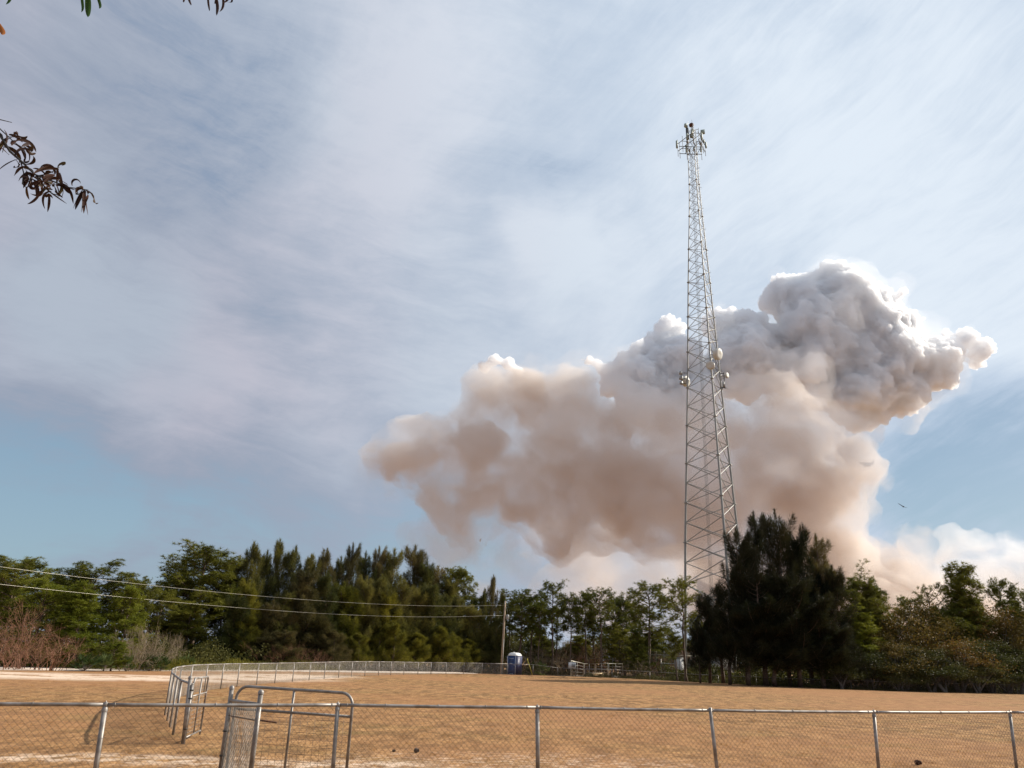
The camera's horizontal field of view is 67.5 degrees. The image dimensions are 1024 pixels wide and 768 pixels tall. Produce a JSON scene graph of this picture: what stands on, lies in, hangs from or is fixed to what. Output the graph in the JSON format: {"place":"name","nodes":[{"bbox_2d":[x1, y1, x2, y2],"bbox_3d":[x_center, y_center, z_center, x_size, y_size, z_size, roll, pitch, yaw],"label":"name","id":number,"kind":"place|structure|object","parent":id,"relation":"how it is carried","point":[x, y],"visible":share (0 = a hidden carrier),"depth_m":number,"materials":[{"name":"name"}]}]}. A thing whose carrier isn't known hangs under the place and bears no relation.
{"place":"outdoors","nodes":[
{"label":"outdoors","id":0,"kind":"place"},
{"bbox_2d":[0,119,97,213],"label":"tree branch","id":1,"kind":"object","parent":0,"point":[48,178],"visible":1,"depth_m":3.49,"materials":[{"name":"plant"}]},
{"bbox_2d":[0,667,475,673],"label":"sand road","id":2,"kind":"structure","parent":0,"point":[68,669],"depth_m":60.19,"materials":[{"name":"beige sand"}]},
{"bbox_2d":[267,630,304,664],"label":"casuarina tree","id":3,"kind":"object","parent":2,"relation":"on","point":[282,638],"visible":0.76,"depth_m":73.49,"materials":[{"name":"green plant"}]},
{"bbox_2d":[315,630,353,666],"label":"casuarina tree","id":4,"kind":"object","parent":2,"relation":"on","point":[334,647],"visible":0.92,"depth_m":77.58,"materials":[{"name":"green plant"}]},
{"bbox_2d":[0,645,1023,767],"bbox_3d":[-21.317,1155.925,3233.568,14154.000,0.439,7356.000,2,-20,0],"label":"ground","id":5,"kind":"structure","parent":0,"point":[513,689],"depth_m":22.09,"materials":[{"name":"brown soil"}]},
{"bbox_2d":[0,595,55,667],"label":"bare shrub","id":6,"kind":"object","parent":5,"relation":"on","point":[16,637],"visible":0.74,"depth_m":54.20,"materials":[{"name":"brown plant"}]},
{"bbox_2d":[0,555,59,663],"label":"pine tree","id":7,"kind":"object","parent":5,"relation":"on","point":[15,574],"visible":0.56,"depth_m":61.23,"materials":[{"name":"green plant"}]},
{"bbox_2d":[0,609,75,669],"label":"bare shrub","id":8,"kind":"object","parent":5,"relation":"on","point":[29,642],"visible":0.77,"depth_m":52.64,"materials":[{"name":"brown plant"}]},
{"bbox_2d":[0,567,80,666],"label":"pine tree","id":9,"kind":"object","parent":5,"relation":"on","point":[58,596],"visible":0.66,"depth_m":58.71,"materials":[{"name":"green plant"}]},
{"bbox_2d":[14,629,92,670],"bbox_3d":[-31.298,18.072,52.086,4.506,3.360,4.961,9,-21,-18],"label":"bare shrub","id":10,"kind":"object","parent":5,"relation":"on","point":[52,659],"visible":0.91,"depth_m":51.59,"materials":[{"name":"brown plant"}]},
{"bbox_2d":[32,580,125,667],"bbox_3d":[-33.202,18.440,58.944,6.767,6.520,4.856,-3,-20,14],"label":"pine tree","id":11,"kind":"object","parent":5,"relation":"on","point":[82,610],"visible":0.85,"depth_m":58.48,"materials":[{"name":"green plant"}]},
{"bbox_2d":[43,558,145,661],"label":"pine tree","id":12,"kind":"object","parent":5,"relation":"on","point":[80,572],"visible":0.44,"depth_m":66.67,"materials":[{"name":"green plant"}]},
{"bbox_2d":[98,584,159,668],"bbox_3d":[-30.582,19.224,60.934,4.318,6.555,4.359,-15,-25,38],"label":"pine tree","id":13,"kind":"object","parent":5,"relation":"on","point":[132,594],"visible":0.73,"depth_m":60.76,"materials":[{"name":"green plant"}]},
{"bbox_2d":[143,587,183,650],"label":"pine tree","id":14,"kind":"object","parent":5,"relation":"on","point":[157,620],"visible":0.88,"depth_m":72.12,"materials":[{"name":"green plant"}]},
{"bbox_2d":[0,635,341,669],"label":"undergrowth","id":15,"kind":"object","parent":5,"relation":"on","point":[205,654],"visible":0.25,"depth_m":67.22,"materials":[{"name":"green plant"}]},
{"bbox_2d":[0,654,351,670],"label":"weeds","id":16,"kind":"object","parent":5,"relation":"on","point":[172,665],"visible":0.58,"depth_m":62.07,"materials":[{"name":"brown plant"}]},
{"bbox_2d":[149,573,205,646],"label":"pine tree","id":17,"kind":"object","parent":5,"relation":"on","point":[190,580],"visible":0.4,"depth_m":76.36,"materials":[{"name":"green plant"}]},
{"bbox_2d":[164,666,193,737],"bbox_3d":[-9.195,8.467,20.913,0.403,1.172,14.015,10,-21,-21],"label":"chain link fence","id":18,"kind":"object","parent":5,"relation":"on","point":[173,682],"visible":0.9,"depth_m":17.87,"materials":[{"name":"grey metal"}]},
{"bbox_2d":[158,600,216,655],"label":"pine tree","id":19,"kind":"object","parent":5,"relation":"on","point":[188,617],"visible":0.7,"depth_m":73.63,"materials":[{"name":"green plant"}]},
{"bbox_2d":[158,538,246,649],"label":"pine tree","id":20,"kind":"object","parent":5,"relation":"on","point":[204,554],"visible":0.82,"depth_m":78.20,"materials":[{"name":"green plant"}]},
{"bbox_2d":[208,594,251,659],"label":"casuarina tree","id":21,"kind":"object","parent":5,"relation":"on","point":[241,610],"visible":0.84,"depth_m":73.06,"materials":[{"name":"green plant"}]},
{"bbox_2d":[218,685,263,767],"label":"short fence","id":22,"kind":"object","parent":5,"relation":"on","point":[252,754],"visible":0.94,"depth_m":10.56,"materials":[{"name":"metal"}]},
{"bbox_2d":[226,685,353,767],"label":"round cornered gate","id":23,"kind":"structure","parent":22,"relation":"attached to","point":[348,695],"depth_m":10.89,"materials":[{"name":"metal"}]},
{"bbox_2d":[219,613,262,658],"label":"casuarina tree","id":24,"kind":"object","parent":5,"relation":"on","point":[251,621],"visible":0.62,"depth_m":73.09,"materials":[{"name":"green plant"}]},
{"bbox_2d":[220,577,262,643],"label":"casuarina tree","id":25,"kind":"object","parent":5,"relation":"on","point":[247,592],"visible":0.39,"depth_m":75.57,"materials":[{"name":"green plant"}]},
{"bbox_2d":[224,539,266,622],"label":"casuarina tree","id":26,"kind":"object","parent":5,"relation":"on","point":[254,556],"visible":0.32,"depth_m":82.39,"materials":[{"name":"green plant"}]},
{"bbox_2d":[255,549,277,606],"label":"casuarina tree","id":27,"kind":"object","parent":5,"relation":"on","point":[269,588],"visible":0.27,"depth_m":83.44,"materials":[{"name":"green plant"}]},
{"bbox_2d":[263,537,287,605],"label":"casuarina tree","id":28,"kind":"object","parent":5,"relation":"on","point":[278,554],"visible":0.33,"depth_m":85.14,"materials":[{"name":"green plant"}]},
{"bbox_2d":[268,590,300,650],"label":"casuarina tree","id":29,"kind":"object","parent":5,"relation":"on","point":[282,600],"visible":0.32,"depth_m":77.81,"materials":[{"name":"green plant"}]},
{"bbox_2d":[278,545,309,611],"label":"casuarina tree","id":30,"kind":"object","parent":5,"relation":"on","point":[292,564],"visible":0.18,"depth_m":85.11,"materials":[{"name":"green plant"}]},
{"bbox_2d":[284,583,317,651],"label":"casuarina tree","id":31,"kind":"object","parent":5,"relation":"on","point":[292,618],"visible":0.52,"depth_m":78.38,"materials":[{"name":"green plant"}]},
{"bbox_2d":[287,566,325,653],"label":"casuarina tree","id":32,"kind":"object","parent":5,"relation":"on","point":[308,579],"visible":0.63,"depth_m":78.89,"materials":[{"name":"green plant"}]},
{"bbox_2d":[297,613,334,661],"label":"casuarina tree","id":33,"kind":"object","parent":5,"relation":"on","point":[326,627],"visible":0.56,"depth_m":78.07,"materials":[{"name":"green plant"}]},
{"bbox_2d":[305,570,344,652],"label":"casuarina tree","id":34,"kind":"object","parent":5,"relation":"on","point":[324,586],"visible":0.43,"depth_m":81.25,"materials":[{"name":"green plant"}]},
{"bbox_2d":[177,661,507,697],"bbox_3d":[-9.319,20.716,55.185,6.590,1.202,59.700,-2,-20,11],"label":"chain link fence","id":35,"kind":"object","parent":5,"relation":"on","point":[190,673],"visible":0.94,"depth_m":46.44,"materials":[{"name":"grey metal"}]},
{"bbox_2d":[327,580,361,658],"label":"casuarina tree","id":36,"kind":"object","parent":5,"relation":"on","point":[344,590],"visible":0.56,"depth_m":82.87,"materials":[{"name":"green plant"}]},
{"bbox_2d":[331,541,362,662],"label":"casuarina tree","id":37,"kind":"object","parent":5,"relation":"on","point":[351,562],"visible":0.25,"depth_m":89.50,"materials":[{"name":"green plant"}]},
{"bbox_2d":[336,587,368,666],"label":"casuarina tree","id":38,"kind":"object","parent":5,"relation":"on","point":[355,619],"visible":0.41,"depth_m":82.69,"materials":[{"name":"green plant"}]},
{"bbox_2d":[341,632,374,670],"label":"casuarina tree","id":39,"kind":"object","parent":5,"relation":"on","point":[358,655],"visible":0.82,"depth_m":80.11,"materials":[{"name":"green plant"}]},
{"bbox_2d":[351,575,380,662],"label":"casuarina tree","id":40,"kind":"object","parent":5,"relation":"on","point":[366,588],"visible":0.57,"depth_m":84.34,"materials":[{"name":"green plant"}]},
{"bbox_2d":[360,574,402,669],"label":"casuarina tree","id":41,"kind":"object","parent":5,"relation":"on","point":[380,586],"visible":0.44,"depth_m":85.86,"materials":[{"name":"green plant"}]},
{"bbox_2d":[364,589,401,670],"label":"casuarina tree","id":42,"kind":"object","parent":5,"relation":"on","point":[389,601],"visible":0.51,"depth_m":85.21,"materials":[{"name":"green plant"}]},
{"bbox_2d":[378,547,409,629],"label":"casuarina tree","id":43,"kind":"object","parent":5,"relation":"on","point":[391,565],"visible":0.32,"depth_m":93.83,"materials":[{"name":"green plant"}]},
{"bbox_2d":[376,621,414,670],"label":"casuarina tree","id":44,"kind":"object","parent":5,"relation":"on","point":[398,637],"visible":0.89,"depth_m":82.80,"materials":[{"name":"green plant"}]},
{"bbox_2d":[380,579,421,670],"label":"casuarina tree","id":45,"kind":"object","parent":5,"relation":"on","point":[403,599],"visible":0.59,"depth_m":87.24,"materials":[{"name":"green plant"}]},
{"bbox_2d":[398,631,431,670],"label":"casuarina tree","id":46,"kind":"object","parent":5,"relation":"on","point":[420,644],"visible":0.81,"depth_m":84.96,"materials":[{"name":"green plant"}]},
{"bbox_2d":[250,660,580,675],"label":"verge weeds","id":47,"kind":"object","parent":5,"relation":"on","point":[477,670],"visible":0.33,"depth_m":88.97,"materials":[{"name":"green plant"}]},
{"bbox_2d":[400,544,434,664],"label":"casuarina tree","id":48,"kind":"object","parent":5,"relation":"on","point":[414,556],"visible":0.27,"depth_m":97.31,"materials":[{"name":"green plant"}]},
{"bbox_2d":[403,586,436,670],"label":"casuarina tree","id":49,"kind":"object","parent":5,"relation":"on","point":[418,599],"visible":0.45,"depth_m":88.84,"materials":[{"name":"green plant"}]},
{"bbox_2d":[412,581,446,670],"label":"casuarina tree","id":50,"kind":"object","parent":5,"relation":"on","point":[433,608],"visible":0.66,"depth_m":89.26,"materials":[{"name":"green plant"}]},
{"bbox_2d":[423,625,456,671],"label":"casuarina tree","id":51,"kind":"object","parent":5,"relation":"on","point":[438,642],"visible":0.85,"depth_m":87.07,"materials":[{"name":"green plant"}]},
{"bbox_2d":[431,592,461,669],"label":"casuarina tree","id":52,"kind":"object","parent":5,"relation":"on","point":[447,609],"visible":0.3,"depth_m":91.17,"materials":[{"name":"green plant"}]},
{"bbox_2d":[438,565,478,612],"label":"pine tree","id":53,"kind":"object","parent":5,"relation":"on","point":[458,573],"visible":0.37,"depth_m":99.93,"materials":[{"name":"green plant"}]},
{"bbox_2d":[459,603,488,667],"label":"casuarina tree","id":54,"kind":"object","parent":5,"relation":"on","point":[472,612],"visible":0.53,"depth_m":93.54,"materials":[{"name":"green plant"}]},
{"bbox_2d":[1,589,959,684],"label":"woods","id":55,"kind":"object","parent":5,"relation":"on","point":[527,639],"visible":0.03,"depth_m":100.48,"materials":[{"name":"green plant"}]},
{"bbox_2d":[481,616,510,673],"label":"casuarina tree","id":56,"kind":"object","parent":5,"relation":"on","point":[494,638],"visible":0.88,"depth_m":93.44,"materials":[{"name":"green plant"}]},
{"bbox_2d":[0,700,1023,767],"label":"chain link fence","id":57,"kind":"object","parent":5,"relation":"on","point":[104,706],"visible":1,"depth_m":11.10,"materials":[{"name":"metal"}]},
{"bbox_2d":[496,588,548,652],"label":"pine tree","id":58,"kind":"object","parent":5,"relation":"on","point":[521,600],"visible":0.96,"depth_m":96.05,"materials":[{"name":"green plant"}]},
{"bbox_2d":[536,578,568,670],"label":"pine tree","id":59,"kind":"object","parent":5,"relation":"on","point":[553,591],"visible":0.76,"depth_m":99.19,"materials":[{"name":"green plant"}]},
{"bbox_2d":[552,592,583,674],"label":"pine tree","id":60,"kind":"object","parent":5,"relation":"on","point":[573,609],"visible":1,"depth_m":96.56,"materials":[{"name":"green plant"}]},
{"bbox_2d":[580,587,619,672],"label":"pine tree","id":61,"kind":"object","parent":5,"relation":"on","point":[591,607],"visible":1,"depth_m":96.85,"materials":[{"name":"green plant"}]},
{"bbox_2d":[599,622,635,675],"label":"pine tree","id":62,"kind":"object","parent":5,"relation":"on","point":[618,636],"visible":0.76,"depth_m":96.00,"materials":[{"name":"green plant"}]},
{"bbox_2d":[624,627,656,677],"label":"pine tree","id":63,"kind":"object","parent":5,"relation":"on","point":[638,641],"visible":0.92,"depth_m":87.77,"materials":[{"name":"green plant"}]},
{"bbox_2d":[620,580,681,674],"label":"pine tree","id":64,"kind":"object","parent":5,"relation":"on","point":[644,610],"visible":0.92,"depth_m":91.99,"materials":[{"name":"green plant"}]},
{"bbox_2d":[629,626,676,673],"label":"pine tree","id":65,"kind":"object","parent":5,"relation":"on","point":[654,643],"visible":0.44,"depth_m":96.99,"materials":[{"name":"green plant"}]},
{"bbox_2d":[661,575,702,681],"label":"pine tree","id":66,"kind":"object","parent":5,"relation":"on","point":[679,583],"visible":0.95,"depth_m":81.18,"materials":[{"name":"green plant"}]},
{"bbox_2d":[681,625,716,682],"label":"casuarina tree","id":67,"kind":"object","parent":5,"relation":"on","point":[695,651],"visible":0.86,"depth_m":73.40,"materials":[{"name":"green plant"}]},
{"bbox_2d":[687,593,723,682],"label":"casuarina tree","id":68,"kind":"object","parent":5,"relation":"on","point":[702,605],"visible":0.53,"depth_m":74.94,"materials":[{"name":"green plant"}]},
{"bbox_2d":[683,123,740,673],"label":"lattice tower","id":69,"kind":"structure","parent":5,"relation":"on","point":[691,125],"depth_m":99.82,"materials":[{"name":"metal"}]},
{"bbox_2d":[694,599,755,684],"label":"casuarina tree","id":70,"kind":"object","parent":5,"relation":"on","point":[720,617],"visible":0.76,"depth_m":70.60,"materials":[{"name":"green plant"}]},
{"bbox_2d":[711,526,762,684],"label":"casuarina tree","id":71,"kind":"object","parent":5,"relation":"on","point":[743,554],"visible":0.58,"depth_m":74.83,"materials":[{"name":"green plant"}]},
{"bbox_2d":[715,603,782,685],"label":"casuarina tree","id":72,"kind":"object","parent":5,"relation":"on","point":[756,656],"visible":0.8,"depth_m":69.11,"materials":[{"name":"green plant"}]},
{"bbox_2d":[717,569,806,685],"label":"casuarina tree","id":73,"kind":"object","parent":5,"relation":"on","point":[767,601],"visible":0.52,"depth_m":70.08,"materials":[{"name":"green plant"}]},
{"bbox_2d":[753,620,812,686],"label":"casuarina tree","id":74,"kind":"object","parent":5,"relation":"on","point":[778,665],"visible":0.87,"depth_m":68.18,"materials":[{"name":"green plant"}]},
{"bbox_2d":[753,508,824,686],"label":"casuarina tree","id":75,"kind":"object","parent":5,"relation":"on","point":[779,542],"visible":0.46,"depth_m":74.75,"materials":[{"name":"green plant"}]},
{"bbox_2d":[576,671,1015,693],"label":"ditch weeds","id":76,"kind":"object","parent":5,"relation":"on","point":[734,682],"visible":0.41,"depth_m":72.25,"materials":[{"name":"green plant"}]},
{"bbox_2d":[759,571,853,686],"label":"casuarina tree","id":77,"kind":"object","parent":5,"relation":"on","point":[801,589],"visible":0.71,"depth_m":70.09,"materials":[{"name":"green plant"}]},
{"bbox_2d":[783,521,836,687],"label":"casuarina tree","id":78,"kind":"object","parent":5,"relation":"on","point":[803,538],"visible":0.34,"depth_m":74.82,"materials":[{"name":"green plant"}]},
{"bbox_2d":[612,670,1023,693],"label":"chain link fence","id":79,"kind":"object","parent":5,"relation":"on","point":[806,683],"visible":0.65,"depth_m":71.08,"materials":[{"name":"metal"}]},
{"bbox_2d":[804,532,845,686],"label":"casuarina tree","id":80,"kind":"object","parent":5,"relation":"on","point":[816,553],"visible":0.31,"depth_m":76.65,"materials":[{"name":"green plant"}]},
{"bbox_2d":[790,590,868,687],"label":"casuarina tree","id":81,"kind":"object","parent":5,"relation":"on","point":[823,604],"visible":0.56,"depth_m":69.56,"materials":[{"name":"green plant"}]},
{"bbox_2d":[642,661,1020,693],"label":"undergrowth","id":82,"kind":"object","parent":5,"relation":"on","point":[734,675],"visible":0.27,"depth_m":75.63,"materials":[{"name":"green plant"}]},
{"bbox_2d":[820,564,863,686],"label":"casuarina tree","id":83,"kind":"object","parent":5,"relation":"on","point":[840,581],"visible":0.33,"depth_m":73.43,"materials":[{"name":"green plant"}]},
{"bbox_2d":[814,659,869,688],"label":"tree","id":84,"kind":"object","parent":5,"relation":"on","point":[849,673],"visible":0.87,"depth_m":68.01,"materials":[{"name":"green plant"}]},
{"bbox_2d":[810,623,881,687],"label":"casuarina tree","id":85,"kind":"object","parent":5,"relation":"on","point":[844,633],"visible":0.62,"depth_m":69.17,"materials":[{"name":"green plant"}]},
{"bbox_2d":[835,558,897,667],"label":"deciduous tree","id":86,"kind":"object","parent":5,"relation":"on","point":[853,589],"visible":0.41,"depth_m":76.53,"materials":[{"name":"green plant"}]},
{"bbox_2d":[834,602,904,688],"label":"pine tree","id":87,"kind":"object","parent":5,"relation":"on","point":[860,625],"visible":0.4,"depth_m":72.72,"materials":[{"name":"green plant"}]},
{"bbox_2d":[843,649,917,689],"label":"tree","id":88,"kind":"object","parent":5,"relation":"on","point":[870,657],"visible":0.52,"depth_m":68.93,"materials":[{"name":"green plant"}]},
{"bbox_2d":[859,642,945,691],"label":"tree","id":89,"kind":"object","parent":5,"relation":"on","point":[895,651],"visible":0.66,"depth_m":68.98,"materials":[{"name":"green plant"}]},
{"bbox_2d":[871,594,956,690],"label":"tree","id":90,"kind":"object","parent":5,"relation":"on","point":[903,633],"visible":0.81,"depth_m":74.25,"materials":[{"name":"green plant"}]},
{"bbox_2d":[890,645,979,691],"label":"tree","id":91,"kind":"object","parent":5,"relation":"on","point":[938,672],"visible":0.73,"depth_m":68.48,"materials":[{"name":"green plant"}]},
{"bbox_2d":[897,609,974,684],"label":"tree","id":92,"kind":"object","parent":5,"relation":"on","point":[948,624],"visible":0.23,"depth_m":74.51,"materials":[{"name":"green plant"}]},
{"bbox_2d":[911,662,981,691],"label":"tree","id":93,"kind":"object","parent":5,"relation":"on","point":[941,687],"visible":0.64,"depth_m":67.91,"materials":[{"name":"green plant"}]},
{"bbox_2d":[916,594,982,673],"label":"pine tree","id":94,"kind":"object","parent":5,"relation":"on","point":[949,613],"visible":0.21,"depth_m":76.15,"materials":[{"name":"green plant"}]},
{"bbox_2d":[932,559,1000,683],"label":"deciduous tree","id":95,"kind":"object","parent":5,"relation":"on","point":[960,577],"visible":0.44,"depth_m":79.05,"materials":[{"name":"green plant"}]},
{"bbox_2d":[917,636,1015,692],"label":"tree","id":96,"kind":"object","parent":5,"relation":"on","point":[959,652],"visible":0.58,"depth_m":69.89,"materials":[{"name":"green plant"}]},
{"bbox_2d":[945,585,1017,690],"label":"pine tree","id":97,"kind":"object","parent":5,"relation":"on","point":[970,603],"visible":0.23,"depth_m":77.40,"materials":[{"name":"green plant"}]},
{"bbox_2d":[946,665,1016,692],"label":"tree","id":98,"kind":"object","parent":5,"relation":"on","point":[984,676],"visible":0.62,"depth_m":68.37,"materials":[{"name":"green plant"}]},
{"bbox_2d":[950,635,1023,692],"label":"tree","id":99,"kind":"object","parent":5,"relation":"on","point":[1003,659],"visible":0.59,"depth_m":70.79,"materials":[{"name":"green plant"}]},
{"bbox_2d":[964,603,1023,693],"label":"tree","id":100,"kind":"object","parent":5,"relation":"on","point":[1002,629],"visible":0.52,"depth_m":75.68,"materials":[{"name":"green plant"}]},
{"bbox_2d":[982,576,1020,690],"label":"pine tree","id":101,"kind":"object","parent":5,"relation":"on","point":[1010,592],"visible":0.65,"depth_m":81.28,"materials":[{"name":"green plant"}]},
{"bbox_2d":[982,612,1023,660],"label":"tree","id":102,"kind":"object","parent":5,"relation":"on","point":[1018,640],"visible":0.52,"depth_m":75.27,"materials":[{"name":"green plant"}]},
{"bbox_2d":[0,0,1023,652],"label":"sky","id":103,"kind":"structure","parent":0,"point":[399,274],"materials":[{"name":"blue"}]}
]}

